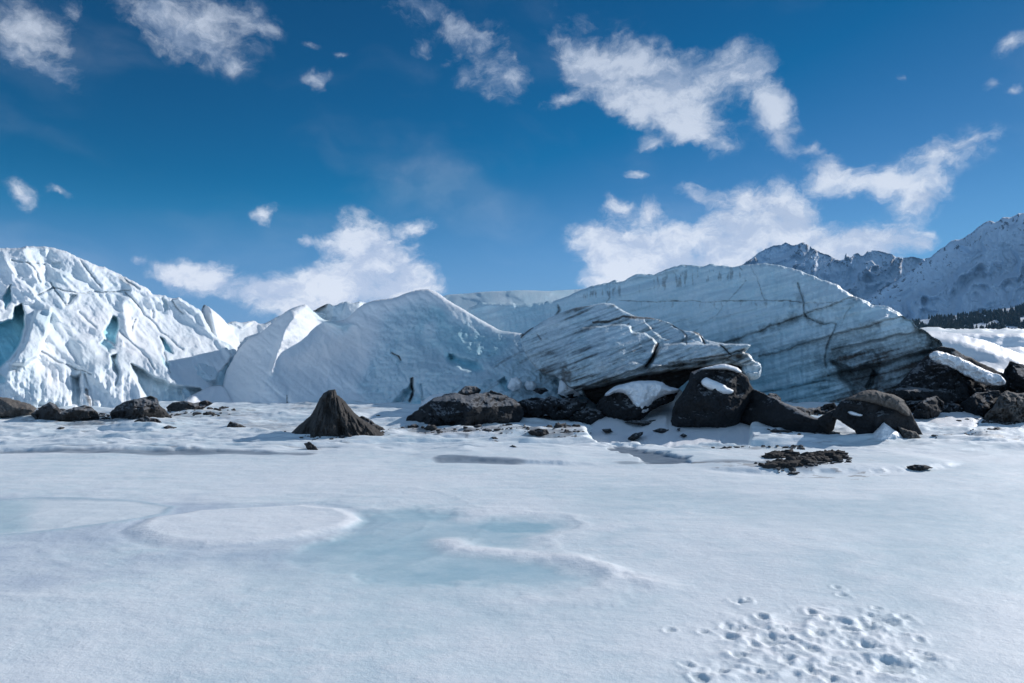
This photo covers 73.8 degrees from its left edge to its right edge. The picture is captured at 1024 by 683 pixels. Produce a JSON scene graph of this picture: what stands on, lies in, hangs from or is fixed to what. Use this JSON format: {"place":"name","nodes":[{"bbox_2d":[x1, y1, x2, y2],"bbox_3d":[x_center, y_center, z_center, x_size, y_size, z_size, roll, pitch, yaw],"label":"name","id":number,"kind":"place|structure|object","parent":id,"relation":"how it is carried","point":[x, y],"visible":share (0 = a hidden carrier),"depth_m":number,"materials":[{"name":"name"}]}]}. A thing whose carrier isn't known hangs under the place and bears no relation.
{"place":"outdoors","nodes":[
{"label":"outdoors","id":0,"kind":"place"},
{"bbox_2d":[0,327,1023,682],"bbox_3d":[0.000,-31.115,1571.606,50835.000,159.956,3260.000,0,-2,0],"label":"ground","id":1,"kind":"structure","parent":0,"point":[260,545],"depth_m":6.38,"materials":[{"name":"white snow"}]},
{"bbox_2d":[0,397,36,417],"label":"rock","id":2,"kind":"object","parent":1,"relation":"on","point":[10,408],"visible":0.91,"depth_m":20.91,"materials":[{"name":"grey stone"}]},
{"bbox_2d":[30,402,99,421],"bbox_3d":[-13.510,2.222,20.672,2.354,0.778,1.241,-1,-2,17],"label":"rock","id":3,"kind":"object","parent":1,"relation":"on","point":[50,411],"visible":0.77,"depth_m":20.25,"materials":[{"name":"grey stone"}]},
{"bbox_2d":[0,246,231,407],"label":"glacier face","id":4,"kind":"object","parent":1,"relation":"on","point":[75,331],"visible":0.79,"depth_m":28.53},
{"bbox_2d":[181,340,236,400],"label":"shattered ice","id":5,"kind":"structure","parent":4,"relation":"attached to","point":[209,374],"depth_m":31.15,"materials":[{"name":"ice"}]},
{"bbox_2d":[201,305,240,351],"bbox_3d":[-16.960,0.202,40.324,2.587,4.551,9.488,1,-2,-25],"label":"ice pinnacle","id":6,"kind":"object","parent":4,"relation":"on","point":[220,328],"visible":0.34,"depth_m":38.11,"materials":[{"name":"white ice"}]},
{"bbox_2d":[110,396,169,418],"bbox_3d":[-11.507,2.156,21.095,2.719,0.959,1.434,-1,-2,40],"label":"rock","id":7,"kind":"object","parent":1,"relation":"on","point":[148,406],"visible":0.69,"depth_m":20.44,"materials":[{"name":"grey stone"}]},
{"bbox_2d":[134,416,160,422],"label":"rock","id":8,"kind":"object","parent":1,"relation":"on","point":[146,419],"visible":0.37,"depth_m":18.78,"materials":[{"name":"grey stone"}]},
{"bbox_2d":[164,425,176,428],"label":"rock","id":9,"kind":"object","parent":1,"relation":"on","point":[168,427],"visible":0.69,"depth_m":18.04,"materials":[{"name":"grey stone"}]},
{"bbox_2d":[166,400,211,411],"bbox_3d":[-11.140,2.290,23.345,1.736,0.572,1.037,-1,-2,25],"label":"dirt mound","id":10,"kind":"object","parent":1,"relation":"on","point":[181,405],"visible":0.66,"depth_m":23.03,"materials":[{"name":"grey stone"}]},
{"bbox_2d":[184,385,232,402],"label":"snow bank","id":11,"kind":"structure","parent":1,"relation":"on","point":[215,393],"depth_m":28.50,"materials":[{"name":"white snow"}]},
{"bbox_2d":[227,421,245,426],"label":"rock","id":12,"kind":"object","parent":1,"relation":"on","point":[232,424],"visible":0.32,"depth_m":17.95,"materials":[{"name":"grey stone"}]},
{"bbox_2d":[227,315,280,345],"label":"ice ridge","id":13,"kind":"structure","parent":1,"relation":"on","point":[244,332],"depth_m":42.30,"materials":[{"name":"white ice"}]},
{"bbox_2d":[304,442,317,449],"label":"rock","id":14,"kind":"object","parent":1,"relation":"on","point":[309,445],"visible":0.78,"depth_m":13.99,"materials":[{"name":"grey stone"}]},
{"bbox_2d":[293,389,383,436],"bbox_3d":[-4.101,1.948,16.173,2.411,1.617,1.753,0,-2,0],"label":"dirt cone","id":15,"kind":"object","parent":1,"relation":"on","point":[333,414],"visible":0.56,"depth_m":15.73,"materials":[{"name":"grey soil"}]},
{"bbox_2d":[360,416,384,430],"bbox_3d":[-3.563,2.174,17.111,0.683,0.616,0.942,2,-2,-44],"label":"rubble pile","id":16,"kind":"object","parent":1,"relation":"on","point":[376,426],"visible":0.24,"depth_m":16.94,"materials":[{"name":"grey stone"}]},
{"bbox_2d":[223,289,589,403],"bbox_3d":[-6.224,0.423,33.759,19.745,6.201,20.020,0,-2,0],"label":"snow covered ice mound","id":17,"kind":"object","parent":1,"relation":"on","point":[415,347],"visible":0.72,"depth_m":30.03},
{"bbox_2d":[313,301,364,320],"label":"snow hummock","id":18,"kind":"object","parent":17,"relation":"on","point":[339,311],"visible":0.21,"depth_m":41.84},
{"bbox_2d":[507,377,521,390],"bbox_3d":[0.088,1.536,24.516,0.530,0.534,1.349,0,-2,0],"label":"snow block","id":19,"kind":"object","parent":17,"relation":"on","point":[515,384],"depth_m":24.02,"materials":[{"name":"white snow"}]},
{"bbox_2d":[524,381,536,389],"bbox_3d":[0.673,1.582,24.538,0.475,0.346,1.052,0,-2,0],"label":"snow block","id":20,"kind":"object","parent":17,"relation":"on","point":[530,385],"depth_m":24.11,"materials":[{"name":"white snow"}]},
{"bbox_2d":[408,424,418,427],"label":"rock","id":21,"kind":"object","parent":1,"relation":"on","point":[413,426],"visible":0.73,"depth_m":18.38,"materials":[{"name":"grey stone"}]},
{"bbox_2d":[406,390,523,425],"bbox_3d":[-1.419,2.335,20.472,3.657,1.745,3.432,-1,-2,36],"label":"rubble mound","id":22,"kind":"object","parent":1,"relation":"on","point":[453,409],"visible":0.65,"depth_m":19.26,"materials":[{"name":"grey stone"}]},
{"bbox_2d":[458,386,480,395],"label":"rock","id":23,"kind":"object","parent":22,"relation":"on","point":[467,390],"visible":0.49,"depth_m":21.21,"materials":[{"name":"grey stone"}]},
{"bbox_2d":[421,393,597,411],"bbox_3d":[-0.120,2.241,25.209,7.463,1.277,5.241,0,-2,13],"label":"snow drift","id":24,"kind":"object","parent":1,"relation":"on","point":[590,404],"visible":0.05,"depth_m":24.30,"materials":[{"name":"white snow"}]},
{"bbox_2d":[443,289,581,310],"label":"ice plateau","id":25,"kind":"structure","parent":1,"relation":"on","point":[466,301],"depth_m":57.07,"materials":[{"name":"white ice"}]},
{"bbox_2d":[34,406,1015,434],"bbox_3d":[0.663,2.520,20.169,33.680,0.868,7.359,0,-2,3],"label":"rubble","id":26,"kind":"object","parent":1,"relation":"on","point":[434,427],"visible":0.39,"depth_m":17.91,"materials":[{"name":"grey stone"}]},
{"bbox_2d":[528,428,548,436],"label":"rock","id":27,"kind":"object","parent":1,"relation":"on","point":[538,432],"visible":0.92,"depth_m":16.47,"materials":[{"name":"grey stone"}]},
{"bbox_2d":[533,388,547,394],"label":"rock","id":28,"kind":"object","parent":1,"relation":"on","point":[540,391],"visible":1,"depth_m":23.33,"materials":[{"name":"black stone"}]},
{"bbox_2d":[518,395,586,419],"bbox_3d":[1.231,2.194,21.374,2.043,1.014,2.086,-1,-2,33],"label":"rubble mound","id":29,"kind":"object","parent":1,"relation":"on","point":[552,407],"visible":0.74,"depth_m":20.70,"materials":[{"name":"black stone"}]},
{"bbox_2d":[93,409,1020,474],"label":"gravel","id":30,"kind":"structure","parent":1,"relation":"on","point":[793,469],"depth_m":14.52,"materials":[{"name":"grey gravel"}]},
{"bbox_2d":[558,393,577,398],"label":"rock","id":31,"kind":"object","parent":1,"relation":"on","point":[571,396],"visible":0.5,"depth_m":22.73,"materials":[{"name":"black stone"}]},
{"bbox_2d":[558,380,579,397],"bbox_3d":[2.012,1.546,23.204,0.945,0.795,1.872,0,-2,0],"label":"snow block","id":32,"kind":"object","parent":31,"relation":"on","point":[564,389],"depth_m":22.50,"materials":[{"name":"white snow"}]},
{"bbox_2d":[568,408,604,424],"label":"rock","id":33,"kind":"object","parent":1,"relation":"on","point":[589,416],"depth_m":20.55,"materials":[{"name":"black stone"}]},
{"bbox_2d":[596,381,678,420],"bbox_3d":[3.855,1.995,21.045,2.709,1.614,2.616,0,-2,0],"label":"boulder","id":34,"kind":"object","parent":1,"relation":"on","point":[636,400],"visible":0.87,"depth_m":20.10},
{"bbox_2d":[520,303,758,403],"bbox_3d":[4.755,0.371,25.406,8.902,3.663,10.185,0,-2,0],"label":"layered ice ledge","id":35,"kind":"object","parent":1,"relation":"on","point":[594,353],"visible":0.88,"depth_m":22.61,"materials":[{"name":"white ice"}]},
{"bbox_2d":[742,362,760,379],"bbox_3d":[7.486,0.927,21.340,0.578,0.569,1.108,-1,-2,23],"label":"ice block","id":36,"kind":"object","parent":35,"relation":"attached to","point":[751,371],"depth_m":21.05,"materials":[{"name":"ice"}]},
{"bbox_2d":[591,389,749,446],"bbox_3d":[4.553,2.055,20.537,4.936,1.535,7.746,0,-2,0],"label":"snow drift","id":37,"kind":"object","parent":1,"relation":"on","point":[661,416],"visible":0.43,"depth_m":18.61,"materials":[{"name":"white snow"}]},
{"bbox_2d":[628,432,642,440],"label":"rock","id":38,"kind":"object","parent":37,"relation":"on","point":[634,436],"visible":0.98,"depth_m":17.82,"materials":[{"name":"grey stone"}]},
{"bbox_2d":[625,420,654,425],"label":"rock","id":39,"kind":"object","parent":37,"relation":"on","point":[642,423],"visible":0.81,"depth_m":19.77,"materials":[{"name":"grey stone"}]},
{"bbox_2d":[652,428,668,432],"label":"rock","id":40,"kind":"object","parent":37,"relation":"on","point":[661,430],"visible":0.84,"depth_m":18.56,"materials":[{"name":"grey stone"}]},
{"bbox_2d":[467,263,942,402],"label":"layered ice slab","id":41,"kind":"structure","parent":1,"relation":"on","point":[808,337],"depth_m":28.55,"materials":[{"name":"ice"}]},
{"bbox_2d":[671,364,752,427],"bbox_3d":[5.715,1.788,19.741,2.157,2.281,2.864,-1,-2,40],"label":"boulder","id":42,"kind":"object","parent":1,"relation":"on","point":[717,396],"visible":0.85,"depth_m":18.83,"materials":[{"name":"rock"},{"name":"snow"}]},
{"bbox_2d":[761,448,799,458],"bbox_3d":[4.974,2.105,12.700,0.893,0.172,0.536,1,-2,-37],"label":"mud pile","id":43,"kind":"object","parent":1,"relation":"on","point":[779,454],"visible":0.94,"depth_m":12.57,"materials":[{"name":"grey soil"}]},
{"bbox_2d":[740,389,836,433],"bbox_3d":[7.385,1.958,18.486,1.182,1.265,4.176,1,-2,-17],"label":"rock slab","id":44,"kind":"object","parent":1,"relation":"on","point":[764,408],"visible":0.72,"depth_m":17.89,"materials":[{"name":"rock"}]},
{"bbox_2d":[758,449,847,468],"bbox_3d":[5.309,2.074,12.077,2.804,0.228,0.758,2,-2,-44],"label":"mud pile","id":45,"kind":"object","parent":1,"relation":"on","point":[803,459],"visible":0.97,"depth_m":11.72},
{"bbox_2d":[791,403,836,415],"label":"dirt bank","id":46,"kind":"structure","parent":1,"relation":"on","point":[823,409],"depth_m":21.64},
{"bbox_2d":[768,393,780,400],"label":"rock","id":47,"kind":"object","parent":46,"relation":"on","point":[775,395],"visible":0.29,"depth_m":21.26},
{"bbox_2d":[832,390,922,435],"bbox_3d":[8.669,1.823,16.291,2.263,1.348,1.511,1,-2,-34],"label":"boulder","id":48,"kind":"object","parent":1,"relation":"on","point":[866,411],"visible":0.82,"depth_m":15.77,"materials":[{"name":"rock"},{"name":"snow"}]},
{"bbox_2d":[872,422,902,438],"bbox_3d":[8.627,2.247,15.719,0.819,0.809,1.361,-2,-2,45],"label":"snow pile","id":49,"kind":"object","parent":1,"relation":"on","point":[884,431],"visible":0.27,"depth_m":15.47,"materials":[{"name":"white snow"}]},
{"bbox_2d":[898,426,920,438],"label":"rock","id":50,"kind":"object","parent":1,"relation":"on","point":[907,434],"visible":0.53,"depth_m":15.58,"materials":[{"name":"grey stone"}]},
{"bbox_2d":[906,464,932,470],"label":"rock","id":51,"kind":"object","parent":1,"relation":"on","point":[918,467],"visible":1,"depth_m":11.41,"materials":[{"name":"grey stone"}]},
{"bbox_2d":[904,400,963,412],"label":"dirt bank","id":52,"kind":"structure","parent":1,"relation":"on","point":[948,407],"depth_m":21.64,"materials":[{"name":"black soil"}]},
{"bbox_2d":[911,411,983,426],"bbox_3d":[13.347,2.289,21.146,2.114,0.642,7.883,-1,-2,35],"label":"snow drift","id":53,"kind":"object","parent":1,"relation":"on","point":[950,419],"visible":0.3,"depth_m":20.26,"materials":[{"name":"white snow"}]},
{"bbox_2d":[888,385,962,404],"bbox_3d":[13.584,1.823,22.537,2.925,0.749,1.270,1,-2,-19],"label":"rock","id":54,"kind":"object","parent":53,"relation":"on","point":[905,393],"visible":0.59,"depth_m":22.09,"materials":[{"name":"grey stone"}]},
{"bbox_2d":[913,396,943,418],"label":"rock","id":55,"kind":"object","parent":53,"relation":"on","point":[930,407],"visible":0.86,"depth_m":20.37,"materials":[{"name":"grey stone"}]},
{"bbox_2d":[895,346,1009,404],"bbox_3d":[15.162,1.643,23.747,3.367,2.992,5.037,-2,-2,43],"label":"rock slab","id":56,"kind":"object","parent":1,"relation":"on","point":[957,373],"visible":0.64,"depth_m":22.72,"materials":[{"name":"rock"},{"name":"snow"}]},
{"bbox_2d":[926,331,1023,372],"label":"snow slope","id":57,"kind":"structure","parent":1,"relation":"on","point":[998,358],"depth_m":30.66,"materials":[{"name":"white snow"}]},
{"bbox_2d":[960,390,999,416],"bbox_3d":[14.969,2.162,21.763,2.164,1.204,0.957,1,-2,-36],"label":"rock","id":58,"kind":"object","parent":1,"relation":"on","point":[981,404],"visible":0.66,"depth_m":21.21,"materials":[{"name":"grey stone"}]},
{"bbox_2d":[956,333,1023,353],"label":"snow slope","id":59,"kind":"structure","parent":1,"relation":"on","point":[1013,341],"depth_m":56.24,"materials":[{"name":"white snow"}]},
{"bbox_2d":[984,391,1023,422],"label":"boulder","id":60,"kind":"object","parent":1,"relation":"on","point":[1008,406],"visible":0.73,"depth_m":20.12,"materials":[{"name":"grey stone"}]},
{"bbox_2d":[1003,361,1023,392],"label":"boulder","id":61,"kind":"object","parent":1,"relation":"on","point":[1014,372],"visible":0.59,"depth_m":23.35,"materials":[{"name":"black stone"}]},
{"bbox_2d":[0,0,1023,323],"label":"sky","id":62,"kind":"structure","parent":0,"point":[258,161],"materials":[{"name":"blue"}]},
{"bbox_2d":[742,242,927,299],"bbox_3d":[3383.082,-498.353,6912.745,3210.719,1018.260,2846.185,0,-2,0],"label":"mountain","id":63,"kind":"structure","parent":0,"point":[868,275],"depth_m":6547.19,"materials":[{"name":"white snow"}]},
{"bbox_2d":[866,213,1023,320],"bbox_3d":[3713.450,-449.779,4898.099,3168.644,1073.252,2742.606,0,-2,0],"label":"mountain","id":64,"kind":"structure","parent":0,"point":[981,267],"depth_m":4479.90,"materials":[{"name":"white snow"}]},
{"bbox_2d":[919,307,1023,328],"bbox_3d":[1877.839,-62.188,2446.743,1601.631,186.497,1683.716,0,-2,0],"label":"hill","id":65,"kind":"structure","parent":0,"point":[926,321],"depth_m":2143.11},
{"bbox_2d":[912,302,1023,328],"bbox_3d":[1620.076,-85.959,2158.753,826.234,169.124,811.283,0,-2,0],"label":"forest","id":66,"kind":"object","parent":65,"relation":"on","point":[1004,317],"visible":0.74,"depth_m":2201.34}
]}

